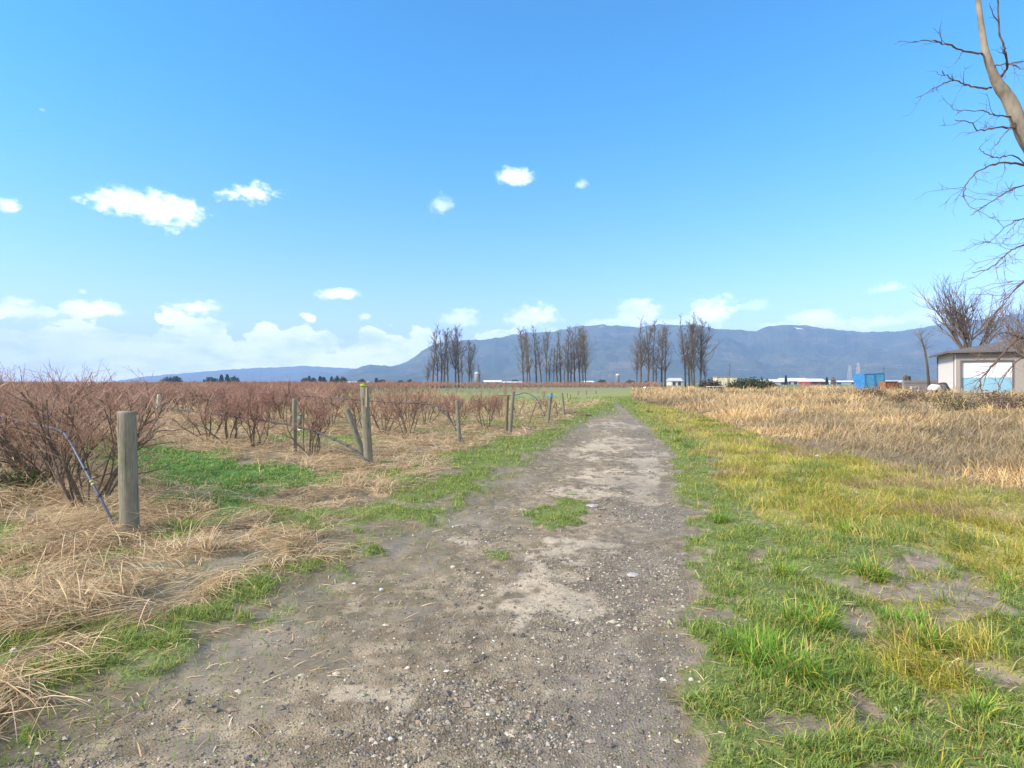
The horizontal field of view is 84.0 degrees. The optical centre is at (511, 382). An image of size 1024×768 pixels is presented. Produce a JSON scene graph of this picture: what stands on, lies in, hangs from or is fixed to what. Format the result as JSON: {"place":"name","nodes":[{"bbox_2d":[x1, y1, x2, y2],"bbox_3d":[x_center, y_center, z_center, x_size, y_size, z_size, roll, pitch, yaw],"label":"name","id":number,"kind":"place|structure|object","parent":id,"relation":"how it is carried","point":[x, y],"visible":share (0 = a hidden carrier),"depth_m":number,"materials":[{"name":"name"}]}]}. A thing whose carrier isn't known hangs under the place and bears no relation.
{"place":"outdoors","nodes":[
{"label":"outdoors","id":0,"kind":"place"},
{"bbox_2d":[108,366,353,382],"bbox_3d":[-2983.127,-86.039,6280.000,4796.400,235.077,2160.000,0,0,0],"label":"hills","id":1,"kind":"structure","parent":0,"point":[277,374],"depth_m":6280.44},
{"bbox_2d":[285,371,338,381],"bbox_3d":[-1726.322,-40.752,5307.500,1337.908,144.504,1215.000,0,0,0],"label":"hills","id":2,"kind":"structure","parent":0,"point":[302,375],"depth_m":5333.79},
{"bbox_2d":[3,379,662,398],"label":"berry bush field","id":3,"kind":"structure","parent":0,"point":[386,385],"depth_m":107.23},
{"bbox_2d":[0,383,1023,767],"bbox_3d":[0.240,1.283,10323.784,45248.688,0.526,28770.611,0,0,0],"label":"ground","id":4,"kind":"structure","parent":0,"point":[346,695],"depth_m":3.71,"materials":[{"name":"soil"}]},
{"bbox_2d":[0,464,55,500],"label":"bramble","id":5,"kind":"object","parent":4,"relation":"on","point":[5,479],"visible":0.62,"depth_m":7.34,"materials":[{"name":"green plant"}]},
{"bbox_2d":[0,372,75,470],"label":"berry bush","id":6,"kind":"object","parent":4,"relation":"on","point":[19,449],"visible":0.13,"depth_m":9.46,"materials":[{"name":"brown plant"}]},
{"bbox_2d":[0,374,84,460],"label":"berry bush","id":7,"kind":"object","parent":4,"relation":"on","point":[1,453],"visible":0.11,"depth_m":10.39,"materials":[{"name":"brown plant"}]},
{"bbox_2d":[0,415,117,529],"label":"irrigation hose","id":8,"kind":"object","parent":4,"relation":"on","point":[100,496],"visible":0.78,"depth_m":5.93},
{"bbox_2d":[0,362,135,480],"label":"berry bush","id":9,"kind":"object","parent":4,"relation":"on","point":[8,453],"visible":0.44,"depth_m":8.50,"materials":[{"name":"brown plant"}]},
{"bbox_2d":[0,387,161,492],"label":"berry bush","id":10,"kind":"object","parent":4,"relation":"on","point":[6,445],"visible":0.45,"depth_m":7.47,"materials":[{"name":"brown plant"}]},
{"bbox_2d":[0,360,202,507],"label":"berry bush","id":11,"kind":"object","parent":4,"relation":"on","point":[63,455],"visible":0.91,"depth_m":6.67,"materials":[{"name":"brown plant"}]},
{"bbox_2d":[79,376,145,423],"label":"berry bush","id":12,"kind":"object","parent":4,"relation":"on","point":[112,385],"visible":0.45,"depth_m":19.20,"materials":[{"name":"brown plant"}]},
{"bbox_2d":[117,411,139,535],"bbox_3d":[-3.739,0.946,5.556,0.204,1.340,0.186,0,0,0],"label":"post","id":13,"kind":"object","parent":4,"relation":"on","point":[128,485],"visible":0.88,"depth_m":5.49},
{"bbox_2d":[114,383,182,429],"bbox_3d":[-11.574,0.716,17.873,1.690,1.602,1.650,0,0,17],"label":"berry bush","id":14,"kind":"object","parent":4,"relation":"on","point":[138,402],"visible":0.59,"depth_m":17.85,"materials":[{"name":"brown plant"}]},
{"bbox_2d":[142,380,178,410],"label":"berry bush","id":15,"kind":"object","parent":4,"relation":"on","point":[169,394],"visible":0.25,"depth_m":27.07,"materials":[{"name":"brown plant"}]},
{"bbox_2d":[160,381,193,414],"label":"berry bush","id":16,"kind":"object","parent":4,"relation":"on","point":[175,395],"visible":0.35,"depth_m":26.22,"materials":[{"name":"brown plant"}]},
{"bbox_2d":[157,378,206,412],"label":"berry bush","id":17,"kind":"object","parent":4,"relation":"on","point":[182,400],"visible":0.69,"depth_m":25.52,"materials":[{"name":"brown plant"}]},
{"bbox_2d":[180,381,223,415],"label":"berry bush","id":18,"kind":"object","parent":4,"relation":"on","point":[193,392],"visible":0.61,"depth_m":24.66,"materials":[{"name":"brown plant"}]},
{"bbox_2d":[165,384,243,440],"bbox_3d":[-7.846,0.731,14.460,1.831,1.549,1.666,0,0,22],"label":"berry bush","id":19,"kind":"object","parent":4,"relation":"on","point":[208,421],"visible":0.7,"depth_m":14.23,"materials":[{"name":"brown plant"}]},
{"bbox_2d":[42,395,372,465],"bbox_3d":[-11.917,1.077,17.974,25.219,1.080,0.248,0,0,40],"label":"irrigation hose","id":20,"kind":"object","parent":4,"relation":"on","point":[353,449],"visible":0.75,"depth_m":11.47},
{"bbox_2d":[195,384,242,417],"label":"berry bush","id":21,"kind":"object","parent":4,"relation":"on","point":[220,391],"visible":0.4,"depth_m":23.93,"materials":[{"name":"brown plant"}]},
{"bbox_2d":[188,385,254,442],"bbox_3d":[-6.790,0.766,13.707,1.580,1.509,1.775,0,0,7],"label":"berry bush","id":22,"kind":"object","parent":4,"relation":"on","point":[236,422],"visible":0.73,"depth_m":13.45,"materials":[{"name":"brown plant"}]},
{"bbox_2d":[218,379,272,417],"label":"berry bush","id":23,"kind":"object","parent":4,"relation":"on","point":[250,393],"visible":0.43,"depth_m":21.35,"materials":[{"name":"brown plant"}]},
{"bbox_2d":[216,389,285,447],"bbox_3d":[-5.693,0.780,12.792,1.657,1.408,1.475,0,0,36],"label":"berry bush","id":24,"kind":"object","parent":4,"relation":"on","point":[251,417],"visible":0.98,"depth_m":12.69,"materials":[{"name":"brown plant"}]},
{"bbox_2d":[257,387,286,420],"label":"berry bush","id":25,"kind":"object","parent":4,"relation":"on","point":[264,402],"visible":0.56,"depth_m":20.46,"materials":[{"name":"brown plant"}]},
{"bbox_2d":[264,379,309,422],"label":"berry bush","id":26,"kind":"object","parent":4,"relation":"on","point":[279,404],"visible":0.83,"depth_m":19.52,"materials":[{"name":"brown plant"}]},
{"bbox_2d":[292,399,296,453],"bbox_3d":[-4.472,0.957,11.696,0.101,1.263,0.108,0,0,0],"label":"post","id":27,"kind":"object","parent":4,"relation":"on","point":[294,411],"visible":0.84,"depth_m":11.66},
{"bbox_2d":[280,397,339,454],"bbox_3d":[-4.050,0.855,11.536,1.320,1.260,1.483,0,0,-5],"label":"berry bush","id":28,"kind":"object","parent":4,"relation":"on","point":[315,412],"visible":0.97,"depth_m":11.36,"materials":[{"name":"brown plant"}]},
{"bbox_2d":[285,385,335,424],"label":"berry bush","id":29,"kind":"object","parent":4,"relation":"on","point":[301,406],"visible":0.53,"depth_m":18.97,"materials":[{"name":"brown plant"}]},
{"bbox_2d":[299,388,344,429],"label":"berry bush","id":30,"kind":"object","parent":4,"relation":"on","point":[325,400],"visible":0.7,"depth_m":17.89,"materials":[{"name":"brown plant"}]},
{"bbox_2d":[325,382,349,407],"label":"berry bush","id":31,"kind":"object","parent":4,"relation":"on","point":[339,394],"visible":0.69,"depth_m":30.37,"materials":[{"name":"brown plant"}]},
{"bbox_2d":[344,408,363,461],"bbox_3d":[-2.803,1.048,10.397,0.534,1.170,0.117,0,0,0],"label":"post","id":32,"kind":"object","parent":4,"relation":"on","point":[354,429],"visible":0.77,"depth_m":10.35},
{"bbox_2d":[334,392,380,428],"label":"berry bush","id":33,"kind":"object","parent":4,"relation":"on","point":[353,410],"visible":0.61,"depth_m":17.06,"materials":[{"name":"brown plant"}]},
{"bbox_2d":[360,383,372,463],"bbox_3d":[-2.581,0.803,10.104,0.246,1.579,0.163,0,0,0],"label":"post","id":34,"kind":"object","parent":4,"relation":"on","point":[366,427],"visible":0.88,"depth_m":10.03,"materials":[{"name":"grey wood"}]},
{"bbox_2d":[356,388,416,434],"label":"berry bush","id":35,"kind":"object","parent":4,"relation":"on","point":[379,409],"visible":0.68,"depth_m":16.23,"materials":[{"name":"brown plant"}]},
{"bbox_2d":[385,384,412,410],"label":"berry bush","id":36,"kind":"object","parent":4,"relation":"on","point":[400,396],"visible":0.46,"depth_m":27.27,"materials":[{"name":"brown plant"}]},
{"bbox_2d":[381,386,425,420],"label":"berry bush","id":37,"kind":"object","parent":4,"relation":"on","point":[408,398],"visible":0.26,"depth_m":20.38,"materials":[{"name":"brown plant"}]},
{"bbox_2d":[384,381,431,436],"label":"berry bush","id":38,"kind":"object","parent":4,"relation":"on","point":[414,412],"visible":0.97,"depth_m":15.38,"materials":[{"name":"brown plant"}]},
{"bbox_2d":[413,383,450,424],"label":"berry bush","id":39,"kind":"object","parent":4,"relation":"on","point":[429,413],"visible":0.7,"depth_m":19.72,"materials":[{"name":"brown plant"}]},
{"bbox_2d":[427,323,440,387],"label":"cottonwood tree","id":40,"kind":"object","parent":4,"relation":"on","point":[433,361],"visible":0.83,"depth_m":171.74,"materials":[{"name":"brown plant"}]},
{"bbox_2d":[434,328,447,381],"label":"cottonwood tree","id":41,"kind":"object","parent":4,"relation":"on","point":[440,357],"visible":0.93,"depth_m":169.13,"materials":[{"name":"brown plant"}]},
{"bbox_2d":[440,327,453,387],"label":"cottonwood tree","id":42,"kind":"object","parent":4,"relation":"on","point":[444,355],"visible":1,"depth_m":168.54,"materials":[{"name":"brown plant"}]},
{"bbox_2d":[440,326,466,386],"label":"cottonwood tree","id":43,"kind":"object","parent":4,"relation":"on","point":[454,356],"visible":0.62,"depth_m":172.62,"materials":[{"name":"brown plant"}]},
{"bbox_2d":[436,386,475,426],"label":"berry bush","id":44,"kind":"object","parent":4,"relation":"on","point":[452,409],"visible":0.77,"depth_m":18.73,"materials":[{"name":"brown plant"}]},
{"bbox_2d":[444,323,467,386],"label":"cottonwood tree","id":45,"kind":"object","parent":4,"relation":"on","point":[454,344],"visible":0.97,"depth_m":171.06,"materials":[{"name":"brown plant"}]},
{"bbox_2d":[455,400,460,441],"bbox_3d":[-1.333,1.013,14.187,0.167,1.165,0.111,0,0,0],"label":"post","id":46,"kind":"object","parent":4,"relation":"on","point":[458,419],"visible":0.89,"depth_m":14.14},
{"bbox_2d":[256,392,464,441],"bbox_3d":[-6.318,0.983,19.309,0.462,1.158,15.056,0,0,-43],"label":"irrigation hose","id":47,"kind":"object","parent":46,"relation":"attached to","point":[394,402],"visible":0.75,"depth_m":15.39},
{"bbox_2d":[463,339,476,380],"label":"cottonwood tree","id":48,"kind":"object","parent":4,"relation":"on","point":[471,351],"visible":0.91,"depth_m":176.02,"materials":[{"name":"brown plant"}]},
{"bbox_2d":[465,387,505,429],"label":"berry bush","id":49,"kind":"object","parent":4,"relation":"on","point":[485,407],"visible":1,"depth_m":17.95,"materials":[{"name":"brown plant"}]},
{"bbox_2d":[480,391,510,417],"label":"berry bush","id":50,"kind":"object","parent":4,"relation":"on","point":[498,399],"visible":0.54,"depth_m":23.28,"materials":[{"name":"brown plant"}]},
{"bbox_2d":[505,395,508,431],"bbox_3d":[-0.160,1.019,17.095,0.136,1.270,0.097,0,0,0],"label":"post","id":51,"kind":"object","parent":4,"relation":"on","point":[506,412],"visible":0.84,"depth_m":17.06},
{"bbox_2d":[508,392,514,431],"bbox_3d":[-0.016,0.954,17.319,0.214,1.365,0.118,0,0,0],"label":"post","id":52,"kind":"object","parent":4,"relation":"on","point":[511,411],"visible":0.88,"depth_m":17.27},
{"bbox_2d":[0,395,1023,767],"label":"grass","id":53,"kind":"structure","parent":4,"relation":"on","point":[838,747],"depth_m":3.53,"materials":[{"name":"plant"}]},
{"bbox_2d":[0,398,1023,767],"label":"dry straw","id":54,"kind":"object","parent":4,"relation":"on","point":[114,588],"visible":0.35,"depth_m":5.16,"materials":[{"name":"plant"}]},
{"bbox_2d":[515,326,535,386],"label":"cottonwood tree","id":55,"kind":"object","parent":4,"relation":"on","point":[523,354],"visible":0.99,"depth_m":168.49,"materials":[{"name":"brown plant"}]},
{"bbox_2d":[531,326,539,386],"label":"cottonwood tree","id":56,"kind":"object","parent":4,"relation":"on","point":[536,362],"visible":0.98,"depth_m":170.26,"materials":[{"name":"brown plant"}]},
{"bbox_2d":[536,329,553,381],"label":"cottonwood tree","id":57,"kind":"object","parent":4,"relation":"on","point":[547,348],"visible":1,"depth_m":167.44,"materials":[{"name":"brown plant"}]},
{"bbox_2d":[559,335,570,386],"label":"cottonwood tree","id":58,"kind":"object","parent":4,"relation":"on","point":[566,355],"visible":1,"depth_m":166.99,"materials":[{"name":"brown plant"}]},
{"bbox_2d":[562,327,574,384],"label":"cottonwood tree","id":59,"kind":"object","parent":4,"relation":"on","point":[567,365],"visible":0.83,"depth_m":169.94,"materials":[{"name":"brown plant"}]},
{"bbox_2d":[564,330,575,386],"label":"cottonwood tree","id":60,"kind":"object","parent":4,"relation":"on","point":[571,367],"visible":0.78,"depth_m":173.48,"materials":[{"name":"brown plant"}]},
{"bbox_2d":[569,326,588,385],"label":"cottonwood tree","id":61,"kind":"object","parent":4,"relation":"on","point":[577,351],"visible":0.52,"depth_m":176.15,"materials":[{"name":"brown plant"}]},
{"bbox_2d":[572,328,594,381],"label":"cottonwood tree","id":62,"kind":"object","parent":4,"relation":"on","point":[584,358],"visible":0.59,"depth_m":172.76,"materials":[{"name":"brown plant"}]},
{"bbox_2d":[572,324,596,386],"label":"cottonwood tree","id":63,"kind":"object","parent":4,"relation":"on","point":[581,342],"visible":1,"depth_m":169.61,"materials":[{"name":"brown plant"}]},
{"bbox_2d":[627,337,646,382],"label":"cottonwood tree","id":64,"kind":"object","parent":4,"relation":"on","point":[636,369],"visible":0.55,"depth_m":174.06,"materials":[{"name":"brown plant"}]},
{"bbox_2d":[628,317,660,386],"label":"cottonwood tree","id":65,"kind":"object","parent":4,"relation":"on","point":[641,362],"visible":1,"depth_m":167.92,"materials":[{"name":"brown plant"}]},
{"bbox_2d":[638,321,655,386],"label":"cottonwood tree","id":66,"kind":"object","parent":4,"relation":"on","point":[648,364],"visible":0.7,"depth_m":172.82,"materials":[{"name":"brown plant"}]},
{"bbox_2d":[647,319,659,381],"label":"cottonwood tree","id":67,"kind":"object","parent":4,"relation":"on","point":[653,360],"visible":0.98,"depth_m":167.52,"materials":[{"name":"brown plant"}]},
{"bbox_2d":[650,323,671,386],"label":"cottonwood tree","id":68,"kind":"object","parent":4,"relation":"on","point":[661,355],"visible":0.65,"depth_m":176.15,"materials":[{"name":"brown plant"}]},
{"bbox_2d":[655,323,673,385],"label":"cottonwood tree","id":69,"kind":"object","parent":4,"relation":"on","point":[665,352],"visible":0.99,"depth_m":171.96,"materials":[{"name":"brown plant"}]},
{"bbox_2d":[668,315,696,386],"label":"cottonwood tree","id":70,"kind":"object","parent":4,"relation":"on","point":[683,352],"visible":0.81,"depth_m":170.66,"materials":[{"name":"brown plant"}]},
{"bbox_2d":[681,312,699,385],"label":"cottonwood tree","id":71,"kind":"object","parent":4,"relation":"on","point":[690,363],"visible":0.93,"depth_m":167.95,"materials":[{"name":"brown plant"}]},
{"bbox_2d":[683,319,709,386],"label":"cottonwood tree","id":72,"kind":"object","parent":4,"relation":"on","point":[693,351],"visible":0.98,"depth_m":167.49,"materials":[{"name":"brown plant"}]},
{"bbox_2d":[677,316,722,384],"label":"cottonwood tree","id":73,"kind":"object","parent":4,"relation":"on","point":[701,342],"visible":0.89,"depth_m":168.93,"materials":[{"name":"brown plant"}]},
{"bbox_2d":[698,377,723,388],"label":"bramble","id":74,"kind":"object","parent":4,"relation":"on","point":[710,383],"visible":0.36,"depth_m":75.69,"materials":[{"name":"brown plant"}]},
{"bbox_2d":[705,507,732,523],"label":"grass tuft","id":75,"kind":"object","parent":4,"relation":"on","point":[721,518],"visible":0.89,"depth_m":6.08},
{"bbox_2d":[713,377,736,387],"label":"concrete tank","id":76,"kind":"object","parent":4,"relation":"on","point":[724,380],"visible":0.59,"depth_m":76.84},
{"bbox_2d":[725,376,758,388],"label":"bramble","id":77,"kind":"object","parent":4,"relation":"on","point":[739,383],"visible":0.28,"depth_m":71.75,"materials":[{"name":"green plant"}]},
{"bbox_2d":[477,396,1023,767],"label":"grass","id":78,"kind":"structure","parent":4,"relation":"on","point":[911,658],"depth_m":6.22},
{"bbox_2d":[715,618,795,664],"bbox_3d":[1.364,1.423,3.166,0.469,0.202,0.485,0,0,26],"label":"grass tuft","id":79,"kind":"object","parent":4,"relation":"on","point":[740,637],"visible":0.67,"depth_m":3.19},
{"bbox_2d":[741,377,779,389],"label":"bramble","id":80,"kind":"object","parent":4,"relation":"on","point":[762,383],"visible":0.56,"depth_m":67.44,"materials":[{"name":"green plant"}]},
{"bbox_2d":[765,555,802,576],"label":"grass tuft","id":81,"kind":"object","parent":4,"relation":"on","point":[784,570],"visible":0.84,"depth_m":4.37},
{"bbox_2d":[731,628,851,695],"bbox_3d":[1.426,1.394,2.927,0.615,0.259,0.566,0,0,33],"label":"grass tuft","id":82,"kind":"object","parent":4,"relation":"on","point":[751,658],"visible":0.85,"depth_m":2.89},
{"bbox_2d":[766,591,851,635],"bbox_3d":[1.819,1.390,3.447,0.510,0.241,0.518,0,0,0],"label":"grass tuft","id":83,"kind":"object","parent":4,"relation":"on","point":[786,611],"visible":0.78,"depth_m":3.43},
{"bbox_2d":[629,383,1023,488],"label":"tall dead grass","id":84,"kind":"structure","parent":4,"relation":"on","point":[745,405],"depth_m":20.28,"materials":[{"name":"plant"}]},
{"bbox_2d":[879,381,897,388],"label":"rusty bin","id":85,"kind":"object","parent":84,"relation":"on","point":[888,384],"visible":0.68,"depth_m":59.48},
{"bbox_2d":[853,373,884,388],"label":"blue container","id":86,"kind":"object","parent":4,"relation":"on","point":[864,380],"visible":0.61,"depth_m":61.20,"materials":[{"name":"metal"}]},
{"bbox_2d":[855,384,888,397],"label":"bramble","id":87,"kind":"object","parent":4,"relation":"on","point":[874,392],"visible":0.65,"depth_m":43.83,"materials":[{"name":"brown plant"}]},
{"bbox_2d":[848,547,897,583],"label":"grass tuft","id":88,"kind":"object","parent":4,"relation":"on","point":[866,572],"visible":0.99,"depth_m":4.35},
{"bbox_2d":[871,600,930,629],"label":"grass tuft","id":89,"kind":"object","parent":4,"relation":"on","point":[887,613],"visible":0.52,"depth_m":3.53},
{"bbox_2d":[889,388,930,402],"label":"bramble","id":90,"kind":"object","parent":4,"relation":"on","point":[909,394],"visible":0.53,"depth_m":38.01,"materials":[{"name":"brown plant"}]},
{"bbox_2d":[902,380,936,392],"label":"board fence","id":91,"kind":"object","parent":4,"relation":"on","point":[921,384],"visible":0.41,"depth_m":56.99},
{"bbox_2d":[908,326,933,385],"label":"bare tree","id":92,"kind":"object","parent":4,"relation":"on","point":[927,365],"visible":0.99,"depth_m":55.94,"materials":[{"name":"brown plant"}]},
{"bbox_2d":[897,611,968,653],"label":"grass tuft","id":93,"kind":"object","parent":4,"relation":"on","point":[934,637],"visible":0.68,"depth_m":3.21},
{"bbox_2d":[927,382,950,394],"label":"covered heap","id":94,"kind":"object","parent":4,"relation":"on","point":[943,385],"visible":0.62,"depth_m":43.75,"materials":[{"name":"plastic"}]},
{"bbox_2d":[920,389,969,404],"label":"bramble","id":95,"kind":"object","parent":4,"relation":"on","point":[938,396],"visible":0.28,"depth_m":32.92,"materials":[{"name":"brown plant"}]},
{"bbox_2d":[927,396,989,411],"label":"bramble","id":96,"kind":"object","parent":4,"relation":"on","point":[958,401],"visible":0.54,"depth_m":26.85,"materials":[{"name":"brown plant"}]},
{"bbox_2d":[895,0,1023,414],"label":"bare tree","id":97,"kind":"object","parent":4,"relation":"on","point":[1010,102],"visible":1,"depth_m":8.80,"materials":[{"name":"brown plant"}]},
{"bbox_2d":[912,274,1020,348],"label":"bare tree","id":98,"kind":"object","parent":4,"relation":"on","point":[953,321],"visible":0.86,"depth_m":58.11,"materials":[{"name":"brown plant"}]},
{"bbox_2d":[929,339,1023,393],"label":"garage","id":99,"kind":"structure","parent":4,"relation":"on","point":[955,368],"depth_m":44.34,"materials":[{"name":"paint"}]},
{"bbox_2d":[962,361,1011,392],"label":"garage door","id":100,"kind":"structure","parent":99,"relation":"in","point":[974,366],"depth_m":44.07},
{"bbox_2d":[950,685,1009,718],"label":"grass tuft","id":101,"kind":"object","parent":4,"relation":"on","point":[978,702],"visible":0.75,"depth_m":2.56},
{"bbox_2d":[973,389,1019,408],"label":"bramble","id":102,"kind":"object","parent":4,"relation":"on","point":[992,398],"visible":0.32,"depth_m":29.92,"materials":[{"name":"brown plant"}]},
{"bbox_2d":[984,297,1023,355],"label":"bare tree","id":103,"kind":"object","parent":4,"relation":"on","point":[1018,326],"visible":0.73,"depth_m":31.64,"materials":[{"name":"brown plant"}]},
{"bbox_2d":[985,394,1023,412],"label":"bramble","id":104,"kind":"object","parent":4,"relation":"on","point":[1011,401],"visible":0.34,"depth_m":26.05,"materials":[{"name":"brown plant"}]},
{"bbox_2d":[990,566,1023,586],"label":"grass tuft","id":105,"kind":"object","parent":4,"relation":"on","point":[1005,578],"visible":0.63,"depth_m":4.27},
{"bbox_2d":[0,0,1023,382],"label":"sky","id":106,"kind":"structure","parent":0,"point":[187,186],"materials":[{"name":"blue"}]},
{"bbox_2d":[666,378,682,385],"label":"barn","id":107,"kind":"structure","parent":0,"point":[674,381],"depth_m":300.20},
{"bbox_2d":[326,314,1023,382],"bbox_3d":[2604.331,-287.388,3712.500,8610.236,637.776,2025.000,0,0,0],"label":"mountain","id":108,"kind":"structure","parent":0,"point":[789,351],"depth_m":3487.78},
{"bbox_2d":[798,379,825,384],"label":"barn","id":109,"kind":"structure","parent":0,"point":[813,381],"depth_m":442.94,"materials":[{"name":"white metal"}]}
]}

